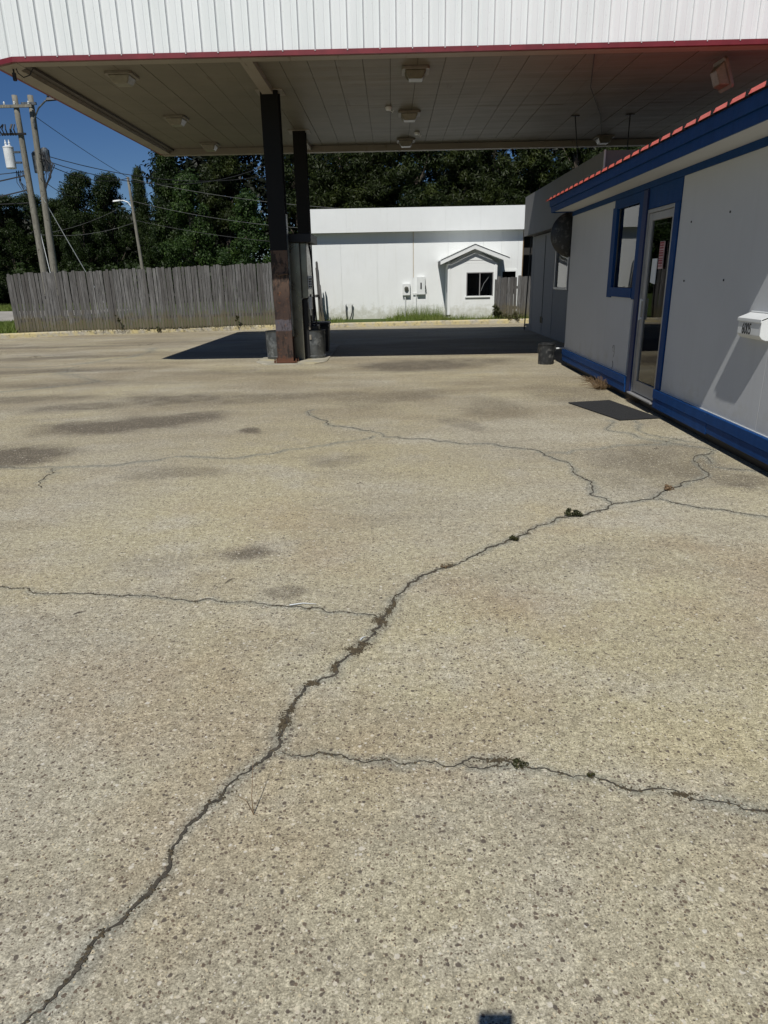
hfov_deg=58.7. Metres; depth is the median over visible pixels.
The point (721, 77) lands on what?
canopy light
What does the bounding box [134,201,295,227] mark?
power line
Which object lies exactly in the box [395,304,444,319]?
grass
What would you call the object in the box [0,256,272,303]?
undergrowth
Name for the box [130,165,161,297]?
broadleaf tree
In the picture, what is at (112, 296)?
board fence
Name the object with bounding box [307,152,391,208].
pine tree
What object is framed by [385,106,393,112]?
soffit fitting
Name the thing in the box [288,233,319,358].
fuel dispenser
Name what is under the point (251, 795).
dry stalk
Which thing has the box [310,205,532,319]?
white building
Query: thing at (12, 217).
broadleaf tree
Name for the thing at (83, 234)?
power line
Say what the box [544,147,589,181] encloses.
pine tree
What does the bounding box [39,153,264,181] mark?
power line
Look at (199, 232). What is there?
power line
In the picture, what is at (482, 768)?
pavement crack
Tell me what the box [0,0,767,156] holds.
fuel canopy
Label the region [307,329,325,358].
galvanised drum
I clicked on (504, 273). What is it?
window
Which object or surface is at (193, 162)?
distant wood
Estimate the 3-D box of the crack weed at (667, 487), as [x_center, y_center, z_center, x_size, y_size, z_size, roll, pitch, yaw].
[2.067,-0.176,4.972,0.091,0.052,0.066,-18,25,-40]
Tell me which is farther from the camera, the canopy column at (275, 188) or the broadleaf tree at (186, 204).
the broadleaf tree at (186, 204)
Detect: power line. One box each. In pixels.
[0,175,24,181]
[0,190,26,196]
[32,114,128,177]
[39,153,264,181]
[39,158,263,184]
[40,161,126,181]
[53,223,131,235]
[129,178,343,208]
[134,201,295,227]
[136,220,262,240]
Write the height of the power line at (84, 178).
1.415 m
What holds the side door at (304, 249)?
in the fuel dispenser
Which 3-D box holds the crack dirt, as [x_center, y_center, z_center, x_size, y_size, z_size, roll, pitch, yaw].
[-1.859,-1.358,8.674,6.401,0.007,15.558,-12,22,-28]
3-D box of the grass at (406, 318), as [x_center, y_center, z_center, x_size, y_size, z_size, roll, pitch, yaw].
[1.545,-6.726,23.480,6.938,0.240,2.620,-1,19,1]
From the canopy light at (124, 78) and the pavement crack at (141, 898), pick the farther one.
the canopy light at (124, 78)
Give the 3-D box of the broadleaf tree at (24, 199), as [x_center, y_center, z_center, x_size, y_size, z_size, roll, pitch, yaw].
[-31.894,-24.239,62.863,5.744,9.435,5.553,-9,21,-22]
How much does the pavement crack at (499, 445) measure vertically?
0.001 m
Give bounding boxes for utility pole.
[0,95,54,316]
[16,95,61,316]
[113,177,149,304]
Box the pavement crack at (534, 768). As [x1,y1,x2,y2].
[279,750,766,811]
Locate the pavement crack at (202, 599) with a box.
[0,586,377,616]
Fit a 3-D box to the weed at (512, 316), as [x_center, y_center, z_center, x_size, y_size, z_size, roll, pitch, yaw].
[4.283,-6.499,22.643,0.795,0.342,0.464,-1,19,1]
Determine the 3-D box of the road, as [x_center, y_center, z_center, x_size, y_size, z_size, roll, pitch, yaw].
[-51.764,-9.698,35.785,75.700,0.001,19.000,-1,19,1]
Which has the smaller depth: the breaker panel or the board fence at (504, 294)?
the board fence at (504, 294)
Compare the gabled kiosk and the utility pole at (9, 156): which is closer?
the gabled kiosk
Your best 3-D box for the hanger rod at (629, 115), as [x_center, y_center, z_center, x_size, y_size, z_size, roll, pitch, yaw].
[4.954,-7.465,13.882,0.160,1.100,0.080,-1,19,1]
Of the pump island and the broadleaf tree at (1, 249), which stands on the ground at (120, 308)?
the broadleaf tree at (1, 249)
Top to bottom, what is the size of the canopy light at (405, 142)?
0.150 m
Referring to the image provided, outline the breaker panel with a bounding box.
[413,277,426,309]
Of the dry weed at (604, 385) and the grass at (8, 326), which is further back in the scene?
the grass at (8, 326)
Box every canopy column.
[254,88,298,362]
[288,129,314,320]
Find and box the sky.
[0,71,570,278]
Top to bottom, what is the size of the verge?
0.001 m
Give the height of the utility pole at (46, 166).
9.388 m
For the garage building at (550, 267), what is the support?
on the pavement
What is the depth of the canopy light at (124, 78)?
10.33 m
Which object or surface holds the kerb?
on the pavement
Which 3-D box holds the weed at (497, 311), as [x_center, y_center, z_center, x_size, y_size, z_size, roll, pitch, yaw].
[3.831,-6.742,22.931,0.456,0.533,0.280,-4,19,-9]
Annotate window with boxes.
[465,272,493,297]
[500,269,517,293]
[553,252,568,289]
[606,191,643,299]
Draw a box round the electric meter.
[403,283,409,312]
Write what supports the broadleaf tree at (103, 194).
on the ground at (120, 308)
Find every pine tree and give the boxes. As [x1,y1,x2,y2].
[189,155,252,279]
[267,153,331,270]
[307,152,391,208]
[340,152,404,208]
[390,151,458,207]
[436,150,493,206]
[461,149,526,229]
[499,148,555,204]
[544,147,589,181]
[583,147,622,160]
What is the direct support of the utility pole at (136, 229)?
on the ground at (120, 308)
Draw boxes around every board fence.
[6,262,274,332]
[494,275,530,318]
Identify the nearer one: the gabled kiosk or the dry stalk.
the dry stalk
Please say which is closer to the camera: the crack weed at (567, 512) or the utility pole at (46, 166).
the crack weed at (567, 512)
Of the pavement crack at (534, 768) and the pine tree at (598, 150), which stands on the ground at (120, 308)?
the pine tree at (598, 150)
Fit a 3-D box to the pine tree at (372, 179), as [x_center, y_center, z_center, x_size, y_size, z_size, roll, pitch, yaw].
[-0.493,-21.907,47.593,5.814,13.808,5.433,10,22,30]
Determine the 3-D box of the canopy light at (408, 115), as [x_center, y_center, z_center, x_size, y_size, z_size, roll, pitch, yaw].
[0.490,-7.657,13.227,0.422,0.150,0.422,-1,19,1]
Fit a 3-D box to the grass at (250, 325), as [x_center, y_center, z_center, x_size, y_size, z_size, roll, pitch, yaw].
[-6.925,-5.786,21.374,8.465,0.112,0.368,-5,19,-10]
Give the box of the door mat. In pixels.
[568,400,659,420]
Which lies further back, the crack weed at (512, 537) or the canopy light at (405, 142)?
the canopy light at (405, 142)
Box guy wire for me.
[43,198,107,309]
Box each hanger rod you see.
[571,115,579,165]
[625,114,634,149]
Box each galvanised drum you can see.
[265,330,277,358]
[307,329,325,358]
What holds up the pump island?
on the pavement
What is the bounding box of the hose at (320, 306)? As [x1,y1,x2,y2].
[315,261,324,320]
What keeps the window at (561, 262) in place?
in the garage building at (550, 267)
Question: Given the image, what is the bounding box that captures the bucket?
[537,342,555,364]
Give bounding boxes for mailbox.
[737,311,767,340]
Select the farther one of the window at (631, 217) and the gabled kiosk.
the gabled kiosk
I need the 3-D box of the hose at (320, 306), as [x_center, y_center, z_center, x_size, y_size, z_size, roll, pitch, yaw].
[-2.240,-7.510,23.324,0.340,2.000,2.109,-3,19,-6]
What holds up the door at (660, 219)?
in the office building at (662, 298)
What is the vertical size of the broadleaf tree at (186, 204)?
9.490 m
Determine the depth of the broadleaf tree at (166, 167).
51.72 m
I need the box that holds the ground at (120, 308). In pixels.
[0,300,206,308]
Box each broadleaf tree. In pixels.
[0,194,50,300]
[0,233,27,300]
[7,193,63,269]
[29,197,97,300]
[56,170,115,302]
[86,171,141,297]
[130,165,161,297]
[147,150,199,291]
[156,168,227,301]
[216,188,273,301]
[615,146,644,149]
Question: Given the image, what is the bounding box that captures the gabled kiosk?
[438,244,509,318]
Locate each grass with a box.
[0,301,136,333]
[18,323,274,332]
[328,312,527,322]
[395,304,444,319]
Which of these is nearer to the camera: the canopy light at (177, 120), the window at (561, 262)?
the canopy light at (177, 120)
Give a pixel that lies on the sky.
(119, 152)
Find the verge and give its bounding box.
[1,299,528,332]
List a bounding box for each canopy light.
[104,70,139,86]
[162,115,188,126]
[199,142,220,151]
[397,138,414,147]
[398,110,420,121]
[401,65,429,81]
[593,135,614,144]
[710,56,733,92]
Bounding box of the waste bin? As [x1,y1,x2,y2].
[313,321,330,351]
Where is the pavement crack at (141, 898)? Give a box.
[21,454,709,1023]
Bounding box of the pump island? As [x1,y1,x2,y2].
[256,343,339,364]
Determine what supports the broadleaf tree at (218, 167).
on the verge
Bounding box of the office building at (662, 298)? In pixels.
[546,78,767,471]
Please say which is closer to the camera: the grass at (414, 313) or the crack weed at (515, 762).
the crack weed at (515, 762)
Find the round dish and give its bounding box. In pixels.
[550,212,572,256]
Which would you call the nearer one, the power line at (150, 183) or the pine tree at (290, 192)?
the power line at (150, 183)
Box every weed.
[492,303,504,317]
[501,311,524,320]
[509,535,519,540]
[512,758,528,768]
[564,508,583,516]
[574,376,596,380]
[579,376,610,389]
[664,484,673,490]
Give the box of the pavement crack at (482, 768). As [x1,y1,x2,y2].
[463,762,510,768]
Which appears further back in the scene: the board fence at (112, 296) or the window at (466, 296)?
the window at (466, 296)
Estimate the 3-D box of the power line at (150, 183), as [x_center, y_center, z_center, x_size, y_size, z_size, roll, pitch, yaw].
[-11.068,-18.311,36.121,0.033,2.021,14.831,13,23,35]
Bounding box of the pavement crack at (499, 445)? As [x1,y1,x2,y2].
[307,410,611,503]
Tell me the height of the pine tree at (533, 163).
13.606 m
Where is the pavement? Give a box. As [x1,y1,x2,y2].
[0,323,767,1023]
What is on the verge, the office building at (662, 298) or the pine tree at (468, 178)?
the pine tree at (468, 178)
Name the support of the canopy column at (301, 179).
on the pump island
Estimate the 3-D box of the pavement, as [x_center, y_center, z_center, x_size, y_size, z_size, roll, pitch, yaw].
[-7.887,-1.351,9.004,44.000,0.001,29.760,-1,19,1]
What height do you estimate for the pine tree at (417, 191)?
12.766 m
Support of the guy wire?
attached to the utility pole at (46, 166)
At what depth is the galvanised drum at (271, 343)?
13.45 m
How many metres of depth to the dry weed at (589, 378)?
10.07 m
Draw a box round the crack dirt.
[3,414,767,1022]
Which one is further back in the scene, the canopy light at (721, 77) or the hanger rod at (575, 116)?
the hanger rod at (575, 116)
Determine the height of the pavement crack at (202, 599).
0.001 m
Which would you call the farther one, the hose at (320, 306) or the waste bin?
the hose at (320, 306)
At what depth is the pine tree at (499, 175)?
49.56 m
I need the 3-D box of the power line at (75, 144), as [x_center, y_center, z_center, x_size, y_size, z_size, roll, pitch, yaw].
[-16.243,-19.885,37.747,0.025,0.507,16.086,-3,19,-5]
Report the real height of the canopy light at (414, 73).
0.150 m
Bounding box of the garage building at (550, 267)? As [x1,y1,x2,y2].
[524,149,668,343]
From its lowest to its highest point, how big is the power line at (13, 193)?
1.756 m
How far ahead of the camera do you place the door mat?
7.85 m
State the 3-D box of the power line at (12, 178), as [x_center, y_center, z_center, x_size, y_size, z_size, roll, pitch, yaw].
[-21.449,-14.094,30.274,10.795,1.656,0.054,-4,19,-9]
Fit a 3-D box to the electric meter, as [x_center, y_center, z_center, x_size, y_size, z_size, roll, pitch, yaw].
[0.803,-7.476,24.384,0.270,1.300,0.203,-1,19,1]
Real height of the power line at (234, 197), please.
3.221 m
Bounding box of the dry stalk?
[238,768,256,815]
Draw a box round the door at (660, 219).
[627,203,674,404]
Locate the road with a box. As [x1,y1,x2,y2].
[0,309,120,320]
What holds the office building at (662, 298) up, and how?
on the pavement
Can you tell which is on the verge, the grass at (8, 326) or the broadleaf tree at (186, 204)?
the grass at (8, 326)
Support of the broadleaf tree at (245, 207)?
on the ground at (120, 308)
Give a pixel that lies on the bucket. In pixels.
(546, 351)
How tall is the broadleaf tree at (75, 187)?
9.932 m
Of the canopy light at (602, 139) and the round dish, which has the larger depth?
the canopy light at (602, 139)
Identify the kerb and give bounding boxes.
[0,318,528,338]
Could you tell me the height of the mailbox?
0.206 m
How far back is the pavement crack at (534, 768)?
2.19 m
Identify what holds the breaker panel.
attached to the white building at (371, 261)
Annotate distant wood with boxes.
[0,147,596,302]
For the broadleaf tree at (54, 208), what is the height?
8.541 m
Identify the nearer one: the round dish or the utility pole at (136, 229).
the round dish
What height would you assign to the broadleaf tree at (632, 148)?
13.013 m

